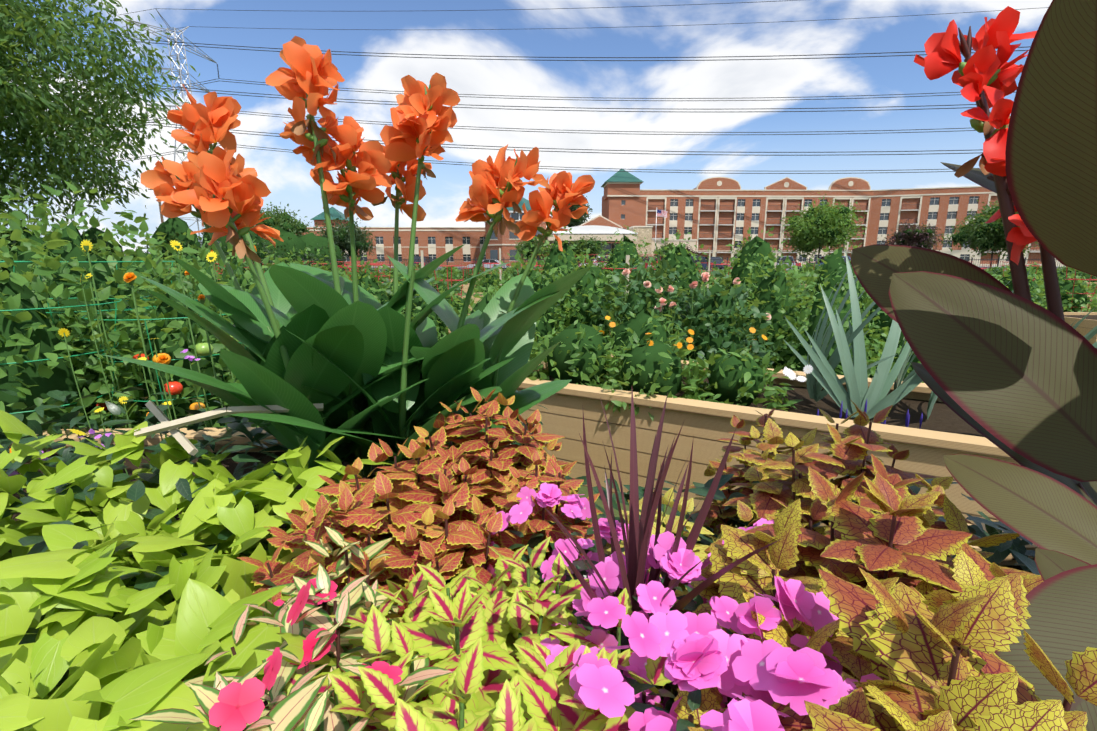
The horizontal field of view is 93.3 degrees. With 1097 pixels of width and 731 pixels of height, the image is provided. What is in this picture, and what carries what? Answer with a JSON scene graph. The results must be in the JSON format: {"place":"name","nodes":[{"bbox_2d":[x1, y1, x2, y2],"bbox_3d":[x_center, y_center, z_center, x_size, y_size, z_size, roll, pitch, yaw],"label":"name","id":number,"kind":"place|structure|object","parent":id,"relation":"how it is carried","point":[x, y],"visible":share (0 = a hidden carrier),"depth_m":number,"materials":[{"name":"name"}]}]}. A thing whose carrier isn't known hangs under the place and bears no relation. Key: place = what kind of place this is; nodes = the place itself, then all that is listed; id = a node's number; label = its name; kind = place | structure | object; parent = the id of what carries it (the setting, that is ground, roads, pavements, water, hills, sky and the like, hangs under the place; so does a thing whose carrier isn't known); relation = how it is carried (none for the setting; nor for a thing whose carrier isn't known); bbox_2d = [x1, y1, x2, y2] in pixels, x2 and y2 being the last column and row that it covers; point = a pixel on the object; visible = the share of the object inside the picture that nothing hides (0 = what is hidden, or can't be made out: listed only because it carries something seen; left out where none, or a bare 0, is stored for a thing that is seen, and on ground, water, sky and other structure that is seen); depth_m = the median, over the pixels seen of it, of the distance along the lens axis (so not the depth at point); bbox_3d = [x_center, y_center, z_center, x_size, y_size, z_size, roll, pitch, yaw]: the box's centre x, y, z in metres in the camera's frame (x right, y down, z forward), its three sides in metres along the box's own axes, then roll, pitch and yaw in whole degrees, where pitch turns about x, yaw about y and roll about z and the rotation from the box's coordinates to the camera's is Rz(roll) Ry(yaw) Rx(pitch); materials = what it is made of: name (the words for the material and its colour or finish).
{"place":"outdoors","nodes":[
{"label":"outdoors","id":0,"kind":"place"},
{"bbox_2d":[129,526,453,730],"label":"variegated leaves","id":1,"kind":"object","parent":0,"point":[303,705],"visible":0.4,"depth_m":0.67,"materials":[{"name":"beige plant"}]},
{"bbox_2d":[209,578,404,730],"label":"pink flowers","id":2,"kind":"object","parent":1,"relation":"on","point":[237,706],"visible":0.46,"depth_m":0.57,"materials":[{"name":"pink plant"}]},
{"bbox_2d":[0,0,1051,252],"label":"sky","id":3,"kind":"structure","parent":0,"point":[400,27],"materials":[{"name":"blue"}]},
{"bbox_2d":[551,195,592,226],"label":"tree","id":4,"kind":"object","parent":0,"point":[581,219],"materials":[{"name":"green plant"}]},
{"bbox_2d":[685,244,701,255],"bbox_3d":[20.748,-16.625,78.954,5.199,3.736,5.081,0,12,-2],"label":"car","id":5,"kind":"object","parent":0,"point":[691,249],"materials":[{"name":"white metal"}]},
{"bbox_2d":[733,241,749,257],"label":"tree","id":6,"kind":"object","parent":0,"point":[742,246],"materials":[{"name":"green plant"}]},
{"bbox_2d":[577,310,1093,526],"bbox_3d":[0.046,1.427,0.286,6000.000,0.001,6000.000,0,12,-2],"label":"ground","id":7,"kind":"structure","parent":0,"point":[584,490],"depth_m":3.14,"materials":[{"name":"brown soil"}]},
{"bbox_2d":[0,0,199,244],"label":"tree","id":8,"kind":"object","parent":7,"relation":"on","point":[19,100],"depth_m":22.54,"materials":[{"name":"green plant"}]},
{"bbox_2d":[125,9,219,243],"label":"pylon","id":9,"kind":"object","parent":7,"relation":"on","point":[178,66],"visible":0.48,"depth_m":106.52,"materials":[{"name":"metal"}]},
{"bbox_2d":[14,0,1048,174],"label":"power lines","id":10,"kind":"object","parent":9,"relation":"attached to","point":[178,87],"visible":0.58,"depth_m":95.00,"materials":[{"name":"grey metal"}]},
{"bbox_2d":[0,217,350,270],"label":"trees","id":11,"kind":"object","parent":7,"relation":"on","point":[171,226],"depth_m":37.95,"materials":[{"name":"green plant"}]},
{"bbox_2d":[296,207,576,265],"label":"brick range","id":12,"kind":"structure","parent":7,"relation":"on","point":[433,242],"depth_m":108.42,"materials":[{"name":"brick"}]},
{"bbox_2d":[483,197,546,265],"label":"building","id":13,"kind":"structure","parent":7,"relation":"on","point":[505,241],"depth_m":97.69,"materials":[{"name":"brick"}]},
{"bbox_2d":[8,424,1038,687],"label":"soil","id":14,"kind":"structure","parent":7,"relation":"on","point":[256,454],"depth_m":2.40,"materials":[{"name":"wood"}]},
{"bbox_2d":[8,349,199,476],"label":"purple flowers","id":15,"kind":"object","parent":14,"relation":"on","point":[92,431],"visible":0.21,"depth_m":2.06,"materials":[{"name":"purple plant"}]},
{"bbox_2d":[0,410,392,730],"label":"sweet potato vine","id":16,"kind":"object","parent":14,"relation":"in","point":[134,657],"visible":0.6,"depth_m":0.88,"materials":[{"name":"green plant"}]},
{"bbox_2d":[134,400,322,455],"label":"wooden sticks","id":17,"kind":"object","parent":16,"relation":"on","point":[172,427],"visible":1,"depth_m":1.57,"materials":[{"name":"beige wood"}]},
{"bbox_2d":[237,387,601,620],"bbox_3d":[-0.229,0.392,1.235,0.779,0.596,1.029,8,14,34],"label":"coleus","id":18,"kind":"object","parent":14,"relation":"on","point":[469,509],"visible":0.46,"depth_m":1.12,"materials":[{"name":"orange plant"}]},
{"bbox_2d":[175,84,684,730],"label":"green stems","id":19,"kind":"object","parent":14,"relation":"on","point":[255,268],"visible":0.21,"depth_m":1.75,"materials":[{"name":"green plant"}]},
{"bbox_2d":[99,244,590,470],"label":"canna leaves","id":20,"kind":"object","parent":19,"relation":"on","point":[335,343],"visible":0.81,"depth_m":1.75,"materials":[{"name":"green plant"}]},
{"bbox_2d":[141,36,594,250],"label":"orange canna flowers","id":21,"kind":"object","parent":19,"relation":"on","point":[204,175],"visible":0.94,"depth_m":1.72,"materials":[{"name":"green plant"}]},
{"bbox_2d":[187,62,1006,246],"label":"canna seed pods","id":22,"kind":"object","parent":19,"relation":"on","point":[977,125],"visible":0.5,"depth_m":1.69,"materials":[{"name":"plant"}]},
{"bbox_2d":[209,116,1009,262],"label":"flower buds","id":23,"kind":"object","parent":19,"relation":"on","point":[241,248],"visible":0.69,"depth_m":1.57,"materials":[{"name":"orange plant"}]},
{"bbox_2d":[284,536,671,730],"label":"coleus plant","id":24,"kind":"object","parent":14,"relation":"on","point":[502,677],"visible":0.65,"depth_m":0.67,"materials":[{"name":"yellow plant"}]},
{"bbox_2d":[0,387,1039,730],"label":"stems","id":25,"kind":"object","parent":14,"relation":"on","point":[1002,551],"visible":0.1,"depth_m":1.40,"materials":[{"name":"green plant"}]},
{"bbox_2d":[478,482,881,730],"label":"petunia flowers","id":26,"kind":"object","parent":25,"relation":"on","point":[702,650],"visible":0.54,"depth_m":0.56,"materials":[{"name":"pink plant"}]},
{"bbox_2d":[585,487,714,596],"bbox_3d":[0.246,0.461,1.109,0.425,0.411,0.390,6,13,28],"label":"coleus plant","id":27,"kind":"object","parent":14,"relation":"on","point":[700,552],"visible":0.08,"depth_m":1.06,"materials":[{"name":"yellow plant"}]},
{"bbox_2d":[231,26,1092,730],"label":"bronze stems","id":28,"kind":"object","parent":14,"relation":"on","point":[1021,288],"visible":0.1,"depth_m":1.02,"materials":[{"name":"brown plant"}]},
{"bbox_2d":[851,0,1096,730],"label":"canna leaves","id":29,"kind":"object","parent":28,"relation":"on","point":[1005,369],"visible":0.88,"depth_m":0.82,"materials":[{"name":"brown plant"}]},
{"bbox_2d":[914,6,1036,264],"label":"red canna flowers","id":30,"kind":"object","parent":28,"relation":"attached to","point":[985,62],"visible":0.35,"depth_m":0.99,"materials":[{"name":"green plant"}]},
{"bbox_2d":[543,390,782,652],"bbox_3d":[0.139,0.272,0.806,0.276,0.458,0.449,1,12,7],"label":"cordyline","id":31,"kind":"object","parent":14,"relation":"in","point":[637,539],"visible":0.62,"depth_m":0.82,"materials":[{"name":"purple plant"}]},
{"bbox_2d":[674,400,1096,730],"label":"coleus plant","id":32,"kind":"object","parent":14,"relation":"on","point":[917,614],"visible":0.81,"depth_m":0.58,"materials":[{"name":"yellow plant"}]},
{"bbox_2d":[0,220,1094,452],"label":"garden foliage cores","id":33,"kind":"object","parent":7,"relation":"on","point":[62,378],"visible":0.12,"depth_m":3.70,"materials":[{"name":"green plant"}]},
{"bbox_2d":[9,245,256,452],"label":"marigold flowers","id":34,"kind":"object","parent":33,"relation":"on","point":[162,358],"visible":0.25,"depth_m":2.19,"materials":[{"name":"orange plant"}]},
{"bbox_2d":[58,240,216,435],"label":"yellow flowers","id":35,"kind":"object","parent":33,"relation":"on","point":[87,243],"visible":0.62,"depth_m":2.46,"materials":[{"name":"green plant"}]},
{"bbox_2d":[23,246,766,493],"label":"flower stalks","id":36,"kind":"object","parent":33,"relation":"on","point":[131,283],"visible":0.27,"depth_m":2.49,"materials":[{"name":"green plant"}]},
{"bbox_2d":[0,180,1096,472],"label":"garden foliage","id":37,"kind":"object","parent":33,"relation":"on","point":[42,260],"visible":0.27,"depth_m":3.19,"materials":[{"name":"green plant"}]},
{"bbox_2d":[96,335,238,410],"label":"tomatoes","id":38,"kind":"object","parent":37,"relation":"attached to","point":[176,387],"visible":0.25,"depth_m":2.69,"materials":[{"name":"red food"}]},
{"bbox_2d":[217,255,1096,367],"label":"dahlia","id":39,"kind":"object","parent":33,"relation":"on","point":[740,298],"depth_m":4.57,"materials":[{"name":"green plant"}]},
{"bbox_2d":[527,301,801,420],"bbox_3d":[0.632,-0.094,3.635,1.859,0.657,1.609,0,12,-2],"label":"flowering bush","id":40,"kind":"object","parent":33,"relation":"on","point":[696,385],"depth_m":3.31,"materials":[{"name":"green plant"}]},
{"bbox_2d":[0,255,1096,428],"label":"tomato cages","id":41,"kind":"object","parent":7,"relation":"on","point":[349,268],"visible":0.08,"depth_m":2.90,"materials":[{"name":"green"}]},
{"bbox_2d":[546,215,622,253],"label":"link block","id":42,"kind":"structure","parent":7,"relation":"on","point":[599,220],"depth_m":110.54,"materials":[{"name":"brick"}]},
{"bbox_2d":[547,225,696,260],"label":"entrance canopy","id":43,"kind":"object","parent":7,"relation":"on","point":[605,232],"visible":0.21,"depth_m":92.71,"materials":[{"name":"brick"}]},
{"bbox_2d":[654,208,656,254],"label":"flagpole","id":44,"kind":"object","parent":7,"relation":"on","point":[655,232],"visible":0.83,"depth_m":96.47,"materials":[{"name":"white metal"}]},
{"bbox_2d":[657,210,666,217],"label":"flag","id":45,"kind":"object","parent":44,"relation":"attached to","point":[662,213],"visible":1,"depth_m":95.85,"materials":[{"name":"fabric"}]},
{"bbox_2d":[294,257,1061,270],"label":"steel fence","id":46,"kind":"object","parent":7,"relation":"on","point":[644,259],"visible":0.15,"depth_m":44.23,"materials":[{"name":"red metal"}]},
{"bbox_2d":[348,266,1065,271],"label":"parking lot","id":47,"kind":"structure","parent":7,"relation":"on","point":[460,268],"depth_m":92.05,"materials":[{"name":"grey asphalt"}]},
{"bbox_2d":[148,189,163,222],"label":"utility pole","id":48,"kind":"object","parent":47,"relation":"on","point":[161,217],"visible":0.02,"depth_m":58.27,"materials":[{"name":"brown wood"}]},
{"bbox_2d":[254,202,319,236],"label":"tree","id":49,"kind":"object","parent":47,"relation":"on","point":[277,219],"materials":[{"name":"green plant"}]},
{"bbox_2d":[310,214,375,265],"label":"tree","id":50,"kind":"object","parent":47,"relation":"on","point":[361,236],"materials":[{"name":"green plant"}]},
{"bbox_2d":[413,256,431,265],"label":"car","id":51,"kind":"object","parent":47,"relation":"on","point":[425,261],"visible":0.12,"depth_m":62.28,"materials":[{"name":"grey paint"}]},
{"bbox_2d":[467,260,508,270],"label":"car","id":52,"kind":"object","parent":47,"relation":"on","point":[485,265],"visible":0.29,"depth_m":59.81,"materials":[{"name":"grey paint"}]},
{"bbox_2d":[511,237,547,260],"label":"tree","id":53,"kind":"object","parent":47,"relation":"on","point":[521,246],"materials":[{"name":"green plant"}]},
{"bbox_2d":[567,234,605,260],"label":"tree","id":54,"kind":"object","parent":47,"relation":"on","point":[585,246],"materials":[{"name":"green plant"}]},
{"bbox_2d":[578,256,608,266],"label":"car","id":55,"kind":"object","parent":47,"relation":"on","point":[606,257],"visible":0.08,"depth_m":49.33,"materials":[{"name":"white paint"}]},
{"bbox_2d":[639,256,657,267],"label":"car","id":56,"kind":"object","parent":47,"relation":"on","point":[648,260],"depth_m":59.18,"materials":[{"name":"red paint"}]},
{"bbox_2d":[652,242,676,258],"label":"tree","id":57,"kind":"object","parent":47,"relation":"on","point":[667,245],"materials":[{"name":"green plant"}]},
{"bbox_2d":[690,256,707,269],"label":"car","id":58,"kind":"object","parent":47,"relation":"on","point":[703,263],"visible":0.1,"depth_m":57.44,"materials":[{"name":"blue paint"}]},
{"bbox_2d":[705,257,723,269],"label":"car","id":59,"kind":"object","parent":47,"relation":"on","point":[718,266],"visible":0.4,"depth_m":72.17,"materials":[{"name":"grey paint"}]},
{"bbox_2d":[776,256,795,269],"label":"car","id":60,"kind":"object","parent":47,"relation":"on","point":[787,262],"visible":0.04,"depth_m":54.88,"materials":[{"name":"grey paint"}]},
{"bbox_2d":[778,192,866,260],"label":"tree","id":61,"kind":"object","parent":47,"relation":"on","point":[798,233],"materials":[{"name":"green plant"}]},
{"bbox_2d":[816,256,849,265],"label":"car","id":62,"kind":"object","parent":47,"relation":"on","point":[821,262],"visible":0.06,"depth_m":59.57,"materials":[{"name":"blue paint"}]},
{"bbox_2d":[880,219,943,250],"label":"tree","id":63,"kind":"object","parent":47,"relation":"on","point":[930,241],"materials":[{"name":"plant"}]},
{"bbox_2d":[940,200,1038,267],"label":"tree","id":64,"kind":"object","parent":47,"relation":"on","point":[998,240],"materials":[{"name":"green plant"}]},
{"bbox_2d":[601,169,873,265],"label":"apartment","id":65,"kind":"structure","parent":7,"relation":"on","point":[715,215],"depth_m":111.43,"materials":[{"name":"brick"}]},
{"bbox_2d":[378,248,1096,343],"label":"garden beds","id":66,"kind":"object","parent":7,"relation":"on","point":[1087,324],"depth_m":9.25,"materials":[{"name":"brown wood"}]},
{"bbox_2d":[517,354,1019,525],"bbox_3d":[1.370,0.457,3.399,3.460,0.648,1.310,6,13,29],"label":"raised bed","id":67,"kind":"object","parent":7,"relation":"on","point":[944,429],"visible":0.15,"depth_m":3.04,"materials":[{"name":"brown wood"}]},
{"bbox_2d":[782,365,812,381],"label":"white flowers","id":68,"kind":"object","parent":67,"relation":"on","point":[790,374],"visible":1,"depth_m":2.87,"materials":[{"name":"white plant"}]},
{"bbox_2d":[817,399,922,428],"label":"salvia spikes","id":69,"kind":"object","parent":67,"relation":"on","point":[884,422],"visible":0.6,"depth_m":2.70,"materials":[{"name":"blue plant"}]},
{"bbox_2d":[783,251,1096,419],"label":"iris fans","id":70,"kind":"object","parent":67,"relation":"on","point":[828,380],"visible":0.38,"depth_m":2.97,"materials":[{"name":"green plant"}]},
{"bbox_2d":[867,186,1064,265],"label":"apartment wing","id":71,"kind":"structure","parent":7,"relation":"on","point":[943,209],"depth_m":108.49,"materials":[{"name":"brown brick"}]}
]}

